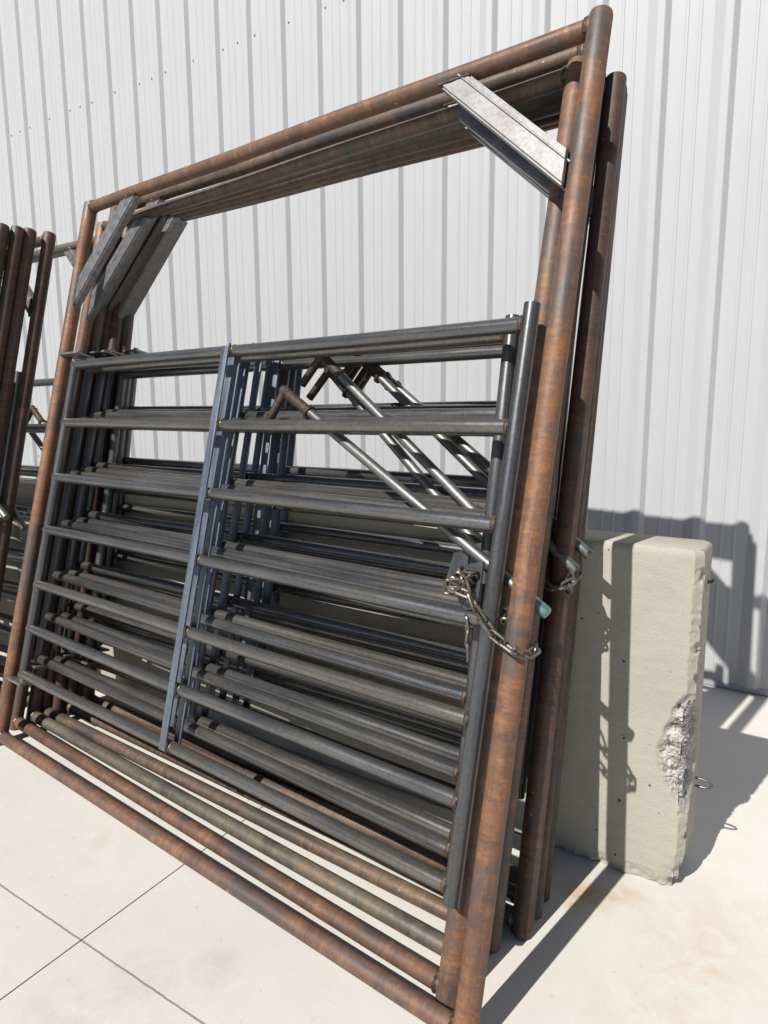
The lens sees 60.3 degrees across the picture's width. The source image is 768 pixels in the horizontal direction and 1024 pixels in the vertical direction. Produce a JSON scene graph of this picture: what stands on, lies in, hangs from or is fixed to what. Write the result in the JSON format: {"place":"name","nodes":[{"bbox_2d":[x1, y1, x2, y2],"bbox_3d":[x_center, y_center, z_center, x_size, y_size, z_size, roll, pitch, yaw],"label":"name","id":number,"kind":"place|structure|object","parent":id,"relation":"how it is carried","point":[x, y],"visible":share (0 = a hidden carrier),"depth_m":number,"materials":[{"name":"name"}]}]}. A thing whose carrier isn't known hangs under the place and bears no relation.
{"place":"outdoors","nodes":[
{"label":"outdoors","id":0,"kind":"place"},
{"bbox_2d":[0,0,767,695],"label":"metal clad wall","id":1,"kind":"structure","parent":0,"point":[100,98],"depth_m":4.04,"materials":[{"name":"white metal"}]},
{"bbox_2d":[0,645,767,1023],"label":"ground","id":2,"kind":"structure","parent":0,"point":[106,919],"depth_m":1.90,"materials":[{"name":"concrete"}]},
{"bbox_2d":[0,223,9,287],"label":"bow gate","id":3,"kind":"structure","parent":2,"relation":"on","point":[4,231],"depth_m":3.17,"materials":[{"name":"metal"}]},
{"bbox_2d":[0,225,24,519],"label":"bow gate","id":4,"kind":"structure","parent":2,"relation":"on","point":[12,264],"depth_m":3.20,"materials":[{"name":"metal"}]},
{"bbox_2d":[0,227,36,520],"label":"bow gate","id":5,"kind":"structure","parent":2,"relation":"on","point":[17,317],"depth_m":3.23,"materials":[{"name":"metal"}]},
{"bbox_2d":[0,477,36,646],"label":"concrete barrier","id":6,"kind":"object","parent":2,"relation":"on","point":[12,573],"visible":0.14,"depth_m":4.04,"materials":[{"name":"grey concrete"}]},
{"bbox_2d":[0,231,55,601],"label":"bow gate","id":7,"kind":"structure","parent":2,"relation":"on","point":[17,424],"depth_m":3.28,"materials":[{"name":"metal"}]},
{"bbox_2d":[0,236,120,712],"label":"bow gate","id":8,"kind":"structure","parent":2,"relation":"on","point":[68,249],"depth_m":3.50,"materials":[{"name":"metal"}]},
{"bbox_2d":[0,247,133,700],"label":"bow gate","id":9,"kind":"structure","parent":2,"relation":"on","point":[87,692],"depth_m":3.64,"materials":[{"name":"metal"}]},
{"bbox_2d":[10,55,582,1008],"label":"bow gate","id":10,"kind":"structure","parent":2,"relation":"on","point":[442,981],"depth_m":2.06,"materials":[{"name":"metal"}]},
{"bbox_2d":[25,43,584,955],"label":"bow gate","id":11,"kind":"structure","parent":2,"relation":"on","point":[377,909],"depth_m":2.30,"materials":[{"name":"metal"}]},
{"bbox_2d":[0,5,612,1023],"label":"bow gate","id":12,"kind":"structure","parent":2,"relation":"on","point":[568,171],"depth_m":1.84,"materials":[{"name":"metal"}]},
{"bbox_2d":[442,565,540,663],"bbox_3d":[0.267,0.260,1.619,0.257,0.244,0.121,8,12,44],"label":"chain","id":13,"kind":"object","parent":12,"relation":"attached to","point":[462,574],"visible":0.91,"depth_m":1.62,"materials":[{"name":"metal"}]},
{"bbox_2d":[41,75,605,951],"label":"bow gate","id":14,"kind":"structure","parent":2,"relation":"on","point":[407,891],"depth_m":2.29,"materials":[{"name":"metal"}]},
{"bbox_2d":[64,71,626,938],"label":"bow gate","id":15,"kind":"structure","parent":2,"relation":"on","point":[518,915],"depth_m":2.03,"materials":[{"name":"metal"}]},
{"bbox_2d":[544,564,582,594],"bbox_3d":[0.509,0.190,1.891,0.123,0.072,0.109,-7,11,-36],"label":"chain","id":16,"kind":"object","parent":15,"relation":"attached to","point":[572,580],"visible":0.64,"depth_m":1.85,"materials":[{"name":"metal"}]},
{"bbox_2d":[77,85,626,918],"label":"bow gate","id":17,"kind":"structure","parent":2,"relation":"on","point":[425,855],"depth_m":2.33,"materials":[{"name":"metal"}]},
{"bbox_2d":[92,93,627,901],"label":"bow gate","id":18,"kind":"structure","parent":2,"relation":"on","point":[470,481],"depth_m":2.50,"materials":[{"name":"metal"}]},
{"bbox_2d":[16,481,717,885],"bbox_3d":[-0.541,0.487,3.019,3.720,1.072,0.226,5,10,33],"label":"concrete barrier","id":19,"kind":"object","parent":2,"relation":"on","point":[628,785],"visible":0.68,"depth_m":2.07,"materials":[{"name":"concrete"}]}
]}

